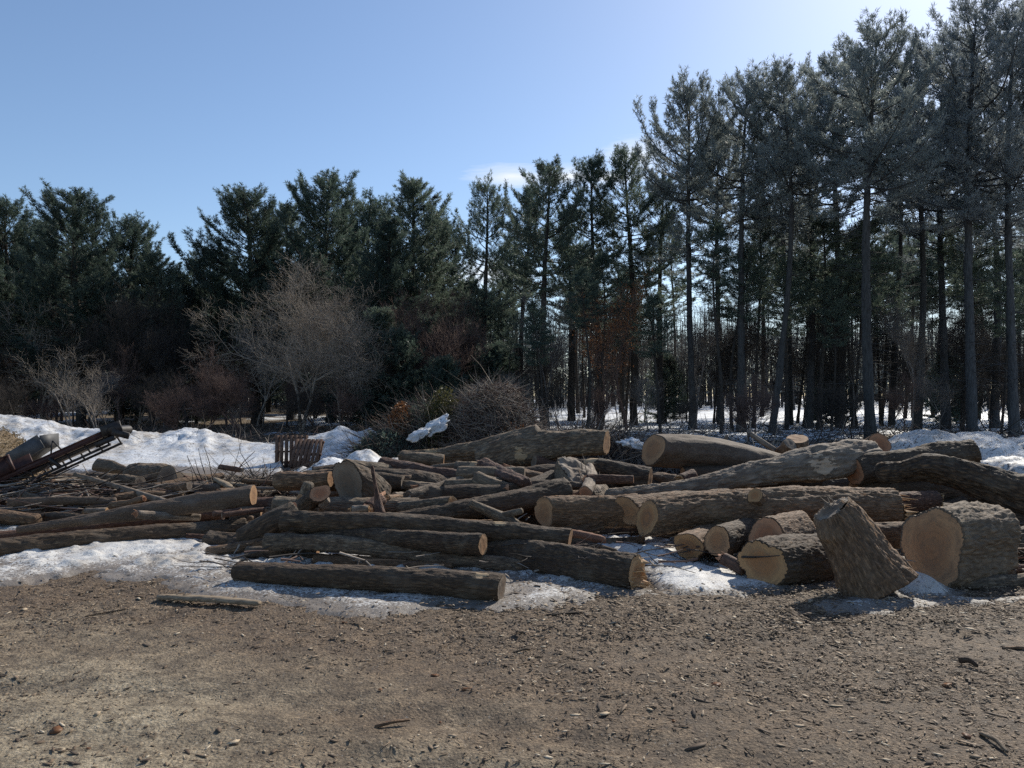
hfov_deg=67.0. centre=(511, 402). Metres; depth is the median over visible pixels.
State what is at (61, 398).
pine tree
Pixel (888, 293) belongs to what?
pine tree
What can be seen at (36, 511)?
log
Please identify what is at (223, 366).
bare tree
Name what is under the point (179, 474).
log
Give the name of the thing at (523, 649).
stick
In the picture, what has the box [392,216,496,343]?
pine tree
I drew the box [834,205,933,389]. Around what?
pine tree
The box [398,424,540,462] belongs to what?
log
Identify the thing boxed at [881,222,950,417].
pine tree
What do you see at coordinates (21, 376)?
bare tree
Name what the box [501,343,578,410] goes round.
bare tree
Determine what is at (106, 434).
conveyor
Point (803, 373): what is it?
pine tree
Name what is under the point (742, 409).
bare shrub
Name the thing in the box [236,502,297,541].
log
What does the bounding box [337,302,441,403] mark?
bare tree
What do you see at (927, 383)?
bare shrub
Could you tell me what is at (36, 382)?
bare tree
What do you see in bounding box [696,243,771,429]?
pine tree
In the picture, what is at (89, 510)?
log
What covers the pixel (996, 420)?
pine tree
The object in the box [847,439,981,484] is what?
log
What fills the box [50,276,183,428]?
bare tree
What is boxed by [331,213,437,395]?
pine tree
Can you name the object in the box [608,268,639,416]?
pine tree
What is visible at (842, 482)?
log
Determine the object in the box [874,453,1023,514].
log
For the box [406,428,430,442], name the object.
snow patch
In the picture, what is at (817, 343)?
bare tree
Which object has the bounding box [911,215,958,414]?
pine tree
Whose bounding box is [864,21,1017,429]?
pine tree
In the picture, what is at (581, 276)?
pine tree
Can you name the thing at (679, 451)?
log
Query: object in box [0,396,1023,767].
ground
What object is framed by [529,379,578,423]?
bare shrub
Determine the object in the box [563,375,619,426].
bare shrub
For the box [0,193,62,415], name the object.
pine tree
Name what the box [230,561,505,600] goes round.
log
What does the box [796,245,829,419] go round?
pine tree
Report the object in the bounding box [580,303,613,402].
pine tree
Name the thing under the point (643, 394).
bare shrub
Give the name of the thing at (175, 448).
snowbank
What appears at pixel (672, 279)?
pine tree
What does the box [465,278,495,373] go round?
pine tree
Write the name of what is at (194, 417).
pine tree
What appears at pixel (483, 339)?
bare tree
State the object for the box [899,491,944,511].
wood slab
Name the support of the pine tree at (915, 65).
on the ground
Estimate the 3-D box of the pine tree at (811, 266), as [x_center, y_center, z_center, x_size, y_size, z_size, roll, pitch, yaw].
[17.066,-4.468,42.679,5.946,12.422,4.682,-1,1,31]
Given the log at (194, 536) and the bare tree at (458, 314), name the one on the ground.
the bare tree at (458, 314)
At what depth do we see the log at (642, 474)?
11.66 m
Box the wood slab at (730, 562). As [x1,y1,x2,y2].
[716,551,744,575]
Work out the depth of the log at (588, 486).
10.37 m
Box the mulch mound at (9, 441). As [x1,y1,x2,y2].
[0,426,49,483]
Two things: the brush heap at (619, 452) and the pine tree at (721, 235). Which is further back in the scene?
the pine tree at (721, 235)
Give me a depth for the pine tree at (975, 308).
57.79 m
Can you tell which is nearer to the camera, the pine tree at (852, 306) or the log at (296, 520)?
the log at (296, 520)
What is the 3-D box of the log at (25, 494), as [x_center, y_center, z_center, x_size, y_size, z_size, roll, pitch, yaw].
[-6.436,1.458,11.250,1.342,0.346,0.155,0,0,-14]
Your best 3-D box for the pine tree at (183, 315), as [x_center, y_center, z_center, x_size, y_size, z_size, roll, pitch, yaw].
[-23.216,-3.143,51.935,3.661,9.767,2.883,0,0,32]
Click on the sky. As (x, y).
(153, 106)
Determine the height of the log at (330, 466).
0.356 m
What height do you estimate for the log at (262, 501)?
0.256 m
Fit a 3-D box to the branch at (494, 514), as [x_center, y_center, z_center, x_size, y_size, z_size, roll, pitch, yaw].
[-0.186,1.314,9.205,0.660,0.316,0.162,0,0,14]
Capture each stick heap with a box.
[0,463,295,521]
[133,436,338,496]
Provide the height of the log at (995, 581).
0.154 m
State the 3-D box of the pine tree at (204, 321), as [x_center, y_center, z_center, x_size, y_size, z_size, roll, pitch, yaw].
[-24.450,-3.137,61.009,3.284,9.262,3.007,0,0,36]
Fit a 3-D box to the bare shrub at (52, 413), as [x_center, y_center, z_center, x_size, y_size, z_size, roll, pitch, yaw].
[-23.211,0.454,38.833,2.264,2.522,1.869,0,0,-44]
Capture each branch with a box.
[370,465,385,512]
[469,499,523,521]
[572,543,617,550]
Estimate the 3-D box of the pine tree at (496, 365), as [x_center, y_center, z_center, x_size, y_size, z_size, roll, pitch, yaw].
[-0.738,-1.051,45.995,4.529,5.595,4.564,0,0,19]
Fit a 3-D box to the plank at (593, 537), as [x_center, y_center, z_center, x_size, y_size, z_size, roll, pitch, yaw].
[0.790,1.447,8.400,0.121,0.098,0.697,0,0,-30]
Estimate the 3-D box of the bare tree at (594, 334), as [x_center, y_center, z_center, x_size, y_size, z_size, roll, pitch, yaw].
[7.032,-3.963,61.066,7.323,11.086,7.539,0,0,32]
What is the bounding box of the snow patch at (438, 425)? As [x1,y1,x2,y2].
[420,413,449,436]
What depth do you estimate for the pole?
11.75 m
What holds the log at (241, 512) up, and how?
on the snow patch at (140, 559)
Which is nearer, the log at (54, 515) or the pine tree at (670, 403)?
the log at (54, 515)
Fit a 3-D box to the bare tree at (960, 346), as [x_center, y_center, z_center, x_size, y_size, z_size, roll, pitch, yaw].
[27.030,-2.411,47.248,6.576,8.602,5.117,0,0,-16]
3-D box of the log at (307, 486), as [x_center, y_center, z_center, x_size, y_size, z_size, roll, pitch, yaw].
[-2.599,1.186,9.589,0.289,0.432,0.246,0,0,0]
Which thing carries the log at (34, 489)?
on the log
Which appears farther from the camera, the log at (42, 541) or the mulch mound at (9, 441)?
the mulch mound at (9, 441)
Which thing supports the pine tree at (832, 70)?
on the woodland snow
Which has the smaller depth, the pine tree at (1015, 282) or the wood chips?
the wood chips
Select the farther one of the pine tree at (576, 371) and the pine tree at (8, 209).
the pine tree at (576, 371)
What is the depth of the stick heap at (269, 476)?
12.94 m
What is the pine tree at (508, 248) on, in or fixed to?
on the ground
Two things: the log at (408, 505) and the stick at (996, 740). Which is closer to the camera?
the stick at (996, 740)
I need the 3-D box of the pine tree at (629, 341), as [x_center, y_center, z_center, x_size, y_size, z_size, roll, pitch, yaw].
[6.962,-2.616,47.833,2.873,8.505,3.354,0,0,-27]
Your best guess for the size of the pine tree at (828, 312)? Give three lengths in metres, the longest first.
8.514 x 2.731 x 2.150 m
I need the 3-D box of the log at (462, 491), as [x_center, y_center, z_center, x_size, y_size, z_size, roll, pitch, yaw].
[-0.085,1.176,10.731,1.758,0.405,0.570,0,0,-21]
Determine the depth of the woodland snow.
56.27 m
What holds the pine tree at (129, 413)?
on the ground
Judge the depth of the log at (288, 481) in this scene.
10.56 m
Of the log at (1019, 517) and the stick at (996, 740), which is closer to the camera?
the stick at (996, 740)
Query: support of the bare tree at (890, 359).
on the ground
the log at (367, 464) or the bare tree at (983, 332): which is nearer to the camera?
the log at (367, 464)
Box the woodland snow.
[17,399,1023,450]
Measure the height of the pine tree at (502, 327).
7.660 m
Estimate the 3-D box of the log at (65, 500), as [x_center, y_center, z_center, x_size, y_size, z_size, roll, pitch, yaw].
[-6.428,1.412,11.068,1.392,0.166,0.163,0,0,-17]
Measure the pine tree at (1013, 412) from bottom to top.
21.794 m
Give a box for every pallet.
[275,435,308,467]
[288,439,324,468]
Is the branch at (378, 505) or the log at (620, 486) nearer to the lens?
the branch at (378, 505)
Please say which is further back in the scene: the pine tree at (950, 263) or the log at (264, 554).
the pine tree at (950, 263)
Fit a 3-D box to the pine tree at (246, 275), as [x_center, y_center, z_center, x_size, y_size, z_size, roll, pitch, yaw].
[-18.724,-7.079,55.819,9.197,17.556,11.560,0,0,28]
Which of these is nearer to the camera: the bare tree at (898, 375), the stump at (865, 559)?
the stump at (865, 559)
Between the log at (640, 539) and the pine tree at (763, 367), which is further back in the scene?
the pine tree at (763, 367)
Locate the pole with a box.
[73,472,165,500]
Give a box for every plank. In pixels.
[156,594,260,605]
[213,477,233,487]
[229,482,249,486]
[572,529,605,543]
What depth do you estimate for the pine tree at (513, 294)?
60.21 m
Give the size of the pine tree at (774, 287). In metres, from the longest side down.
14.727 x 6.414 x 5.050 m
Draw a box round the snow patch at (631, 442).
[616,437,643,449]
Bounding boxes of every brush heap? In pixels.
[314,365,556,458]
[499,392,737,474]
[632,416,823,473]
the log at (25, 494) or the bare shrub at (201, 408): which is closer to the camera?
the log at (25, 494)
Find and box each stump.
[554,453,608,495]
[776,438,796,453]
[786,434,808,448]
[813,496,918,599]
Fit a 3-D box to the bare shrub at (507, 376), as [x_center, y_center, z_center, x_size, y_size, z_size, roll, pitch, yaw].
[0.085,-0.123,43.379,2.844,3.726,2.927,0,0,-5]
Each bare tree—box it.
[0,270,133,419]
[0,316,29,372]
[0,331,50,414]
[1,335,45,416]
[8,333,105,426]
[21,301,72,420]
[32,296,97,426]
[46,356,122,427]
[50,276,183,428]
[86,334,145,419]
[109,357,179,424]
[114,303,207,419]
[128,292,213,426]
[178,250,409,435]
[179,355,240,430]
[182,338,260,439]
[186,320,254,425]
[220,337,267,425]
[224,282,329,425]
[229,322,284,426]
[262,326,312,426]
[287,285,378,425]
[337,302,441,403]
[359,338,413,402]
[366,278,496,398]
[409,285,485,379]
[415,289,483,387]
[432,291,478,361]
[468,327,512,377]
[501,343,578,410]
[504,344,531,381]
[508,285,580,426]
[523,321,568,388]
[562,266,658,429]
[567,289,637,375]
[572,297,642,425]
[578,309,675,396]
[585,346,628,419]
[621,308,676,421]
[661,291,737,417]
[665,321,760,422]
[699,292,772,421]
[704,324,762,401]
[729,299,805,395]
[768,345,819,409]
[774,283,875,426]
[792,334,826,416]
[816,302,887,425]
[854,316,935,425]
[871,287,946,430]
[880,339,938,417]
[907,282,1023,397]
[910,297,1005,421]
[948,317,992,387]
[954,336,1023,406]
[978,334,1022,418]
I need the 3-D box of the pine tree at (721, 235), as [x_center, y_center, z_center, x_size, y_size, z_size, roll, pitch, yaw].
[10.298,-3.926,39.122,3.777,11.446,3.880,1,0,13]
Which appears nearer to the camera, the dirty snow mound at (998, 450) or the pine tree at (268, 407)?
the dirty snow mound at (998, 450)
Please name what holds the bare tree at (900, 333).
on the ground
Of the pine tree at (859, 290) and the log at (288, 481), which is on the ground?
the pine tree at (859, 290)
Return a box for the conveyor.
[0,420,132,498]
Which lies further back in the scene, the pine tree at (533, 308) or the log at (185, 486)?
the pine tree at (533, 308)
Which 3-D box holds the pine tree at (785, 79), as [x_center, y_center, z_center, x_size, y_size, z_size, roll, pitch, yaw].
[13.910,-8.067,39.536,7.420,19.793,5.595,3,-1,-16]
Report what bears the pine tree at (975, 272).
on the ground
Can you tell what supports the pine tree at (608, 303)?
on the ground
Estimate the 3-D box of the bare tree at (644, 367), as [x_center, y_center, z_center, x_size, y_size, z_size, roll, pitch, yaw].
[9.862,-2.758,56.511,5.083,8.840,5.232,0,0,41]
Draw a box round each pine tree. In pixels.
[0,177,150,426]
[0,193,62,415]
[0,216,83,420]
[17,271,76,403]
[23,291,68,420]
[39,294,73,420]
[56,207,193,423]
[63,251,122,413]
[86,331,162,420]
[100,245,203,426]
[136,271,209,404]
[142,256,207,419]
[147,285,188,424]
[160,338,239,424]
[165,182,297,423]
[179,247,252,420]
[196,305,208,329]
[231,201,327,419]
[235,279,305,412]
[239,166,375,422]
[297,254,337,412]
[314,187,406,317]
[317,332,376,426]
[329,306,417,427]
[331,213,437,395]
[346,169,474,336]
[354,322,434,428]
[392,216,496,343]
[405,311,472,402]
[412,353,473,413]
[443,169,529,378]
[457,333,482,392]
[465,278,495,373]
[467,339,534,408]
[471,297,502,342]
[483,240,540,378]
[483,260,519,351]
[489,312,510,348]
[494,153,599,426]
[494,184,556,393]
[496,257,532,376]
[499,310,521,377]
[513,309,563,420]
[518,300,565,422]
[535,208,598,420]
[540,249,601,420]
[548,147,642,425]
[553,281,598,412]
[559,265,617,426]
[564,254,616,423]
[567,264,586,417]
[576,251,635,428]
[580,141,684,424]
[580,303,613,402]
[606,262,641,412]
[606,294,648,426]
[607,268,650,415]
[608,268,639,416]
[618,166,705,423]
[626,244,678,398]
[629,291,683,432]
[632,64,762,429]
[638,352,698,422]
[654,217,702,414]
[666,108,778,423]
[670,58,808,431]
[680,216,750,433]
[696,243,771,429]
[700,265,736,422]
[708,53,855,432]
[724,263,770,398]
[726,202,786,426]
[727,129,842,424]
[729,214,774,415]
[753,255,821,429]
[754,236,819,392]
[755,67,884,427]
[769,41,903,427]
[774,199,833,409]
[776,7,953,438]
[781,211,875,428]
[784,246,823,422]
[792,264,857,425]
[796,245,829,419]
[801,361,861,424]
[814,237,895,428]
[816,275,857,430]
[818,257,874,391]
[824,231,891,425]
[828,216,917,399]
[833,237,871,414]
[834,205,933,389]
[841,43,996,429]
[856,90,943,424]
[856,245,902,417]
[857,265,919,425]
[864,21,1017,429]
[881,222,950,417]
[885,227,919,408]
[888,0,1023,431]
[891,260,955,417]
[893,242,938,416]
[905,222,964,403]
[907,0,1023,436]
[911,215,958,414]
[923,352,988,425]
[924,194,1022,430]
[928,44,1023,427]
[935,215,1019,417]
[946,257,993,385]
[955,269,1004,418]
[969,14,1023,382]
[982,253,1023,432]
[986,214,1023,381]
[988,203,1023,379]
[991,246,1023,416]
[1015,249,1023,404]
[1018,282,1023,344]
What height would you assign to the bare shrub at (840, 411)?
2.510 m
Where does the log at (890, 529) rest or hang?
on the snow patch at (140, 559)
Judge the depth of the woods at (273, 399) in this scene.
92.55 m
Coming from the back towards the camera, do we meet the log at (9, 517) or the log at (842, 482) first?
the log at (842, 482)
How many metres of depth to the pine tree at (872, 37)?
35.91 m
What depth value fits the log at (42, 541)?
8.96 m
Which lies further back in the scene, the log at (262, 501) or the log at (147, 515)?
the log at (262, 501)
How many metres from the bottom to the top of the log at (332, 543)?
0.346 m
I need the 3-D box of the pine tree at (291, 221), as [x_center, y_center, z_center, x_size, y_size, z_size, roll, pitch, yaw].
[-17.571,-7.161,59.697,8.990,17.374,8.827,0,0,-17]
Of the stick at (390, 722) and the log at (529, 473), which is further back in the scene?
the log at (529, 473)
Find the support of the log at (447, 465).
on the log
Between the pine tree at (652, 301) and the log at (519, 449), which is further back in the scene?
the pine tree at (652, 301)
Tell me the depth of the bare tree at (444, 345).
43.48 m
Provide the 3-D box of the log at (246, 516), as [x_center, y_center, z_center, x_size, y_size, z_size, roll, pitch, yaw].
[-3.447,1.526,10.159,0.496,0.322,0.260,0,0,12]
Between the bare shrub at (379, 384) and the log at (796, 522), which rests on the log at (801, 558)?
the log at (796, 522)
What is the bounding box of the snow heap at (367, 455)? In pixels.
[291,449,397,471]
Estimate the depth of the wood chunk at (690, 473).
11.24 m
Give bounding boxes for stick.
[85,608,125,616]
[375,719,409,727]
[513,647,529,652]
[546,612,583,615]
[749,432,776,451]
[832,621,856,624]
[958,657,978,666]
[978,731,1008,752]
[1002,646,1023,648]
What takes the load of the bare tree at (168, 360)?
on the ground
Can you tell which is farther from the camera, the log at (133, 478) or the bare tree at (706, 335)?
the bare tree at (706, 335)
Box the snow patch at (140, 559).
[0,524,1023,619]
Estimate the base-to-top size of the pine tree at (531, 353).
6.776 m
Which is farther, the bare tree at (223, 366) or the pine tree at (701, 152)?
the bare tree at (223, 366)
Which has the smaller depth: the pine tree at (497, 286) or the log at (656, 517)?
the log at (656, 517)
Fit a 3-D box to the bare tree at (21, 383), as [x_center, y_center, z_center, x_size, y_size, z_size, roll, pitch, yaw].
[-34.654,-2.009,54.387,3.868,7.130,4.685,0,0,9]
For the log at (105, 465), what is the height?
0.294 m
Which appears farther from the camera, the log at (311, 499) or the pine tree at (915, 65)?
the pine tree at (915, 65)
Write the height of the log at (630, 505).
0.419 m
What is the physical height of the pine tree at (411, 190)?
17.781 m
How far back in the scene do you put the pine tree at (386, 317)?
45.26 m
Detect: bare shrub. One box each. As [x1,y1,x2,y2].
[0,371,34,413]
[0,381,34,414]
[16,391,56,418]
[29,389,70,421]
[64,370,117,424]
[73,371,124,425]
[115,369,193,431]
[137,372,217,430]
[184,382,221,428]
[221,395,249,436]
[236,389,271,432]
[270,387,335,434]
[277,368,329,431]
[318,374,370,425]
[346,370,392,427]
[465,372,494,388]
[495,369,533,402]
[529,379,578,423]
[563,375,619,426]
[625,374,666,428]
[664,390,706,431]
[719,372,786,437]
[736,371,783,433]
[791,382,866,438]
[811,387,854,440]
[876,369,926,432]
[909,372,961,429]
[929,369,1006,430]
[991,392,1023,433]
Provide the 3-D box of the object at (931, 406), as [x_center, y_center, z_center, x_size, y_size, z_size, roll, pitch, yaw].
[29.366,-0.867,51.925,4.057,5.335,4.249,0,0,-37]
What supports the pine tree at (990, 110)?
on the ground
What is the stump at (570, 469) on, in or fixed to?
on the branch litter at (289, 558)
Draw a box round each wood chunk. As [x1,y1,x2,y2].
[315,497,329,511]
[349,505,372,511]
[363,491,387,511]
[675,469,697,479]
[1016,564,1023,573]
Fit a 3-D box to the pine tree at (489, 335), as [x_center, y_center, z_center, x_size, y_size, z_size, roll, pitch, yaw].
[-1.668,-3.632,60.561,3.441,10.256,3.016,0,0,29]
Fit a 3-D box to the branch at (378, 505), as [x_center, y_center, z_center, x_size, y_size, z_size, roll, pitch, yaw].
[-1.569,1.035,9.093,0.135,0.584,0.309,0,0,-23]
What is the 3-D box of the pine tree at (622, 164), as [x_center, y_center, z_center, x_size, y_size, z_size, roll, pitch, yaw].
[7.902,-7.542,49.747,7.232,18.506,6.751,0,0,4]
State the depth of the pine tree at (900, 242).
51.95 m
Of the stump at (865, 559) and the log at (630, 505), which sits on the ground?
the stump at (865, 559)
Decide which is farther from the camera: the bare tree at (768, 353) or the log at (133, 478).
the bare tree at (768, 353)
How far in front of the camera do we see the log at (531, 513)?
10.36 m
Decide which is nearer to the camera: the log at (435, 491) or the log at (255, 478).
the log at (435, 491)
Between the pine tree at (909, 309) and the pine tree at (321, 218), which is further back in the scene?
the pine tree at (909, 309)
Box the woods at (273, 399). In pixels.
[1,282,1023,408]
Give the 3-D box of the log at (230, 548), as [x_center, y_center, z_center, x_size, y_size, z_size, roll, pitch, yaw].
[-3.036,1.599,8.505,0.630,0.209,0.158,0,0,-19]
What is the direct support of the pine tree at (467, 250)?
on the ground
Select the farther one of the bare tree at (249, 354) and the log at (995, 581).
the bare tree at (249, 354)
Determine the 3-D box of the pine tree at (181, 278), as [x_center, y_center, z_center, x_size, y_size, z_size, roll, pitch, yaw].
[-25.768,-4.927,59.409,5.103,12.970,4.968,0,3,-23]
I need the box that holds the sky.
[0,0,1022,395]
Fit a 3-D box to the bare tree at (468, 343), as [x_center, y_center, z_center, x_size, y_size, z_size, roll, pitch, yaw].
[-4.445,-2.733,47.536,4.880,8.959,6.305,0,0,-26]
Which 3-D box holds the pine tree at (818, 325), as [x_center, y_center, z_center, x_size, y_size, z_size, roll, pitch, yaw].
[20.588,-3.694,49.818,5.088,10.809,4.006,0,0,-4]
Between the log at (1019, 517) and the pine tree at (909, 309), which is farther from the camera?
the pine tree at (909, 309)
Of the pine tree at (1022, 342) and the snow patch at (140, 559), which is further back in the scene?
the pine tree at (1022, 342)
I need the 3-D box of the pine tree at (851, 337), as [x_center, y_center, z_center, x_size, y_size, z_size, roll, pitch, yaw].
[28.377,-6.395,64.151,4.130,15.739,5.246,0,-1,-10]
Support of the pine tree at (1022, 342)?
on the ground
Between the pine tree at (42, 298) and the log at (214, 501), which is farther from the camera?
the pine tree at (42, 298)
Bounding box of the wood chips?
[0,544,1023,767]
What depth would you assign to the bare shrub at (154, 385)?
41.16 m
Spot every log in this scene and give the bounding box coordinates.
[0,509,41,524]
[0,512,219,537]
[0,518,251,555]
[7,496,116,506]
[13,510,42,512]
[16,485,256,532]
[19,492,89,506]
[30,483,67,493]
[36,511,83,520]
[39,489,55,495]
[40,505,88,511]
[49,479,112,489]
[75,491,118,496]
[83,507,109,513]
[85,472,145,483]
[92,458,125,473]
[99,482,191,495]
[108,495,146,508]
[111,490,183,500]
[122,463,177,482]
[133,509,200,520]
[134,482,224,494]
[154,473,224,483]
[176,471,183,477]
[184,516,224,522]
[185,533,203,538]
[202,530,235,544]
[205,538,262,554]
[212,508,241,516]
[216,488,233,490]
[217,464,243,471]
[220,537,320,552]
[221,507,264,517]
[229,509,267,518]
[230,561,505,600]
[232,478,272,481]
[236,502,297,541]
[238,506,269,510]
[240,478,271,483]
[244,546,318,558]
[247,515,260,520]
[250,497,272,506]
[255,486,275,489]
[257,490,289,496]
[262,533,522,570]
[271,496,418,511]
[272,471,332,490]
[279,510,572,544]
[288,491,298,495]
[295,481,313,501]
[295,527,486,555]
[296,485,330,510]
[302,469,404,489]
[312,464,333,469]
[312,553,453,568]
[329,491,338,496]
[332,460,391,497]
[334,475,411,488]
[343,459,392,468]
[374,467,451,493]
[378,457,456,476]
[385,494,402,499]
[396,477,572,518]
[396,496,456,511]
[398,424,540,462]
[400,480,430,490]
[401,476,465,498]
[402,452,444,465]
[411,484,442,498]
[431,462,454,467]
[443,470,553,499]
[444,477,502,484]
[453,461,476,468]
[456,466,524,478]
[468,490,578,511]
[472,471,508,484]
[474,429,609,466]
[475,458,531,487]
[485,539,651,588]
[503,464,594,492]
[504,480,582,490]
[515,510,534,518]
[519,517,540,524]
[525,464,597,473]
[531,455,556,465]
[534,493,637,527]
[547,458,652,486]
[558,520,604,532]
[570,536,645,544]
[572,538,637,543]
[579,463,596,495]
[582,474,633,484]
[594,528,681,537]
[604,439,882,495]
[606,480,659,487]
[615,488,729,525]
[636,485,917,536]
[642,434,779,468]
[652,471,675,482]
[674,523,716,560]
[680,465,822,488]
[704,518,756,556]
[736,533,834,585]
[748,510,815,540]
[812,521,903,548]
[822,478,848,486]
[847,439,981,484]
[848,481,984,502]
[864,433,891,451]
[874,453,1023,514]
[900,500,1020,589]
[902,502,1023,526]
[944,496,968,503]
[966,573,1023,588]
[1018,526,1023,562]
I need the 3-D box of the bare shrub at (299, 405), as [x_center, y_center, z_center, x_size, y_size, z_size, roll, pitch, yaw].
[-10.185,0.457,38.309,3.306,2.776,2.572,0,0,-30]
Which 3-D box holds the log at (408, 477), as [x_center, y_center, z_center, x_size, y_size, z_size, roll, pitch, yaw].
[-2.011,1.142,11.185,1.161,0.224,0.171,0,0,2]
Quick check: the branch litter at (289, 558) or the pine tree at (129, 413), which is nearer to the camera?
the branch litter at (289, 558)
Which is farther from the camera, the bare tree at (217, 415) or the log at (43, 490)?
the bare tree at (217, 415)
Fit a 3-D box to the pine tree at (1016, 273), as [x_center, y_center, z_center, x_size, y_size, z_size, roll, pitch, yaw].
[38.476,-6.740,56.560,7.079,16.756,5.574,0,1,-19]
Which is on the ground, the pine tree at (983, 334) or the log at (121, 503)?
the pine tree at (983, 334)
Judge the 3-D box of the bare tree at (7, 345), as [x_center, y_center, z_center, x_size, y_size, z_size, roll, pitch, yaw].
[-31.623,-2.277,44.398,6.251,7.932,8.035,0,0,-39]
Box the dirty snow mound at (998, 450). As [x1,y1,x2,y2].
[888,429,1023,473]
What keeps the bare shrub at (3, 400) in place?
on the ground
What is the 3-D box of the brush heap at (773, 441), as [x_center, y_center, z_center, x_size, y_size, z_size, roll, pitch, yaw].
[4.809,1.008,16.991,5.966,1.522,4.015,0,0,0]
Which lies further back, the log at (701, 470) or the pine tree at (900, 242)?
the pine tree at (900, 242)
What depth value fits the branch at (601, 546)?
8.05 m
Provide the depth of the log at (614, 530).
9.57 m
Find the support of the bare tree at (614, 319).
on the ground
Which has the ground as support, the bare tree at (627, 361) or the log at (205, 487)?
the bare tree at (627, 361)
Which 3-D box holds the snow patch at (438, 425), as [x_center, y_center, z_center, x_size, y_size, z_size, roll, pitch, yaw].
[-1.813,0.509,17.695,0.803,0.528,0.635,0,0,0]
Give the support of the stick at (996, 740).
on the ground
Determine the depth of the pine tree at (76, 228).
48.23 m
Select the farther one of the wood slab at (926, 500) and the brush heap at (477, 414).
the brush heap at (477, 414)
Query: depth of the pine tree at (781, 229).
44.03 m
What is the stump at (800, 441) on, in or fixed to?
on the stump at (787, 444)
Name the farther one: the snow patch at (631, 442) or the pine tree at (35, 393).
the pine tree at (35, 393)
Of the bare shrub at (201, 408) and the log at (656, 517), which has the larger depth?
the bare shrub at (201, 408)
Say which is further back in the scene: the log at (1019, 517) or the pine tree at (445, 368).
the pine tree at (445, 368)
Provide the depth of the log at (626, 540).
8.88 m
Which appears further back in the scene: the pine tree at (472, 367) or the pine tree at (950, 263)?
the pine tree at (950, 263)
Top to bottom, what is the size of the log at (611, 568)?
0.394 m
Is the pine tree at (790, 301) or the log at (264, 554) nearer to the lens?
the log at (264, 554)
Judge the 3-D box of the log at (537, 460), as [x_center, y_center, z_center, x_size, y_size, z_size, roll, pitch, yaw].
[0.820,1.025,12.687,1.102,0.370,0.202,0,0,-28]
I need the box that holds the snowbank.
[0,414,374,476]
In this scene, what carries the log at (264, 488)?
on the stick heap at (269, 476)
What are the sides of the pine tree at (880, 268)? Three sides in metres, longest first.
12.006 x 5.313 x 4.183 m
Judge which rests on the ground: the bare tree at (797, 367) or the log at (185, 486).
the bare tree at (797, 367)
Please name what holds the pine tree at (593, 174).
on the ground
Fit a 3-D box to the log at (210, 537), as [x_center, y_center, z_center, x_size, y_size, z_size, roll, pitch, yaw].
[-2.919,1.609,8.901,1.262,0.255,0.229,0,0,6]
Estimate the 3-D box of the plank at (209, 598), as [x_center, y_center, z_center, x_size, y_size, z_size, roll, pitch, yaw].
[-2.561,1.655,6.515,0.978,0.055,0.111,0,0,14]
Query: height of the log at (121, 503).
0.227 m
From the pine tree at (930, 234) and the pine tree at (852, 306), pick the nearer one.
the pine tree at (852, 306)
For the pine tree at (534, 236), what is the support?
on the ground
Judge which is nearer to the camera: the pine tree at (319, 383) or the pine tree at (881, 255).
the pine tree at (881, 255)
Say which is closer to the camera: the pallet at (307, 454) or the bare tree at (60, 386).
the pallet at (307, 454)
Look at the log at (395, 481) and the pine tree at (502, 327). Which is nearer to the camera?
the log at (395, 481)
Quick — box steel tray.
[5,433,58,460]
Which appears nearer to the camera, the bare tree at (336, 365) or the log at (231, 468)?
the log at (231, 468)
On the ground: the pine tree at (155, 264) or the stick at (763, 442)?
the pine tree at (155, 264)
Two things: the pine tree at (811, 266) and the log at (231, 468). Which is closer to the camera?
the log at (231, 468)
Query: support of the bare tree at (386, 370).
on the ground
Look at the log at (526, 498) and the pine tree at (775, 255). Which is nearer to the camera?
the log at (526, 498)
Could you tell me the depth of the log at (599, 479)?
10.63 m
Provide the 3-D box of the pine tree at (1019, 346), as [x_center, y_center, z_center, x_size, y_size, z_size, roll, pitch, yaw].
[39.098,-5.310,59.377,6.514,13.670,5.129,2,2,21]
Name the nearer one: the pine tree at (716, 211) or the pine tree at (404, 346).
the pine tree at (404, 346)
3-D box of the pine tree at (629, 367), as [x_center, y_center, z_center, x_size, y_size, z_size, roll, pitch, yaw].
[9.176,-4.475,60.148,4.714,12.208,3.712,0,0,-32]
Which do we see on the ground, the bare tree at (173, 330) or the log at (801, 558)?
the bare tree at (173, 330)
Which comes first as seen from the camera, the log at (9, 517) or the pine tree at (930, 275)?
the log at (9, 517)
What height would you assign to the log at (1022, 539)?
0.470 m
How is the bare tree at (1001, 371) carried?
on the ground
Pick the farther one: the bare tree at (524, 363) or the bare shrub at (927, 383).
the bare tree at (524, 363)
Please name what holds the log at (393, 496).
on the log
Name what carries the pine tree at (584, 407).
on the ground
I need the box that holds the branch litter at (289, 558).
[170,491,1023,587]
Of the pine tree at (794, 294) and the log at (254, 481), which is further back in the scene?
the pine tree at (794, 294)
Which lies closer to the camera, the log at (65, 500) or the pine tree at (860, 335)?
the log at (65, 500)
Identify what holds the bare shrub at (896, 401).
on the ground
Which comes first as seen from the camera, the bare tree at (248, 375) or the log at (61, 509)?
the log at (61, 509)
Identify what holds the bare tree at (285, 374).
on the ground
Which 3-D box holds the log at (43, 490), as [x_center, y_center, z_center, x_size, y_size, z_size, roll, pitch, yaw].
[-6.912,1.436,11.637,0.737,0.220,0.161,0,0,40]
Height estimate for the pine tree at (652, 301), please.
7.454 m
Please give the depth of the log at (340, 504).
9.90 m

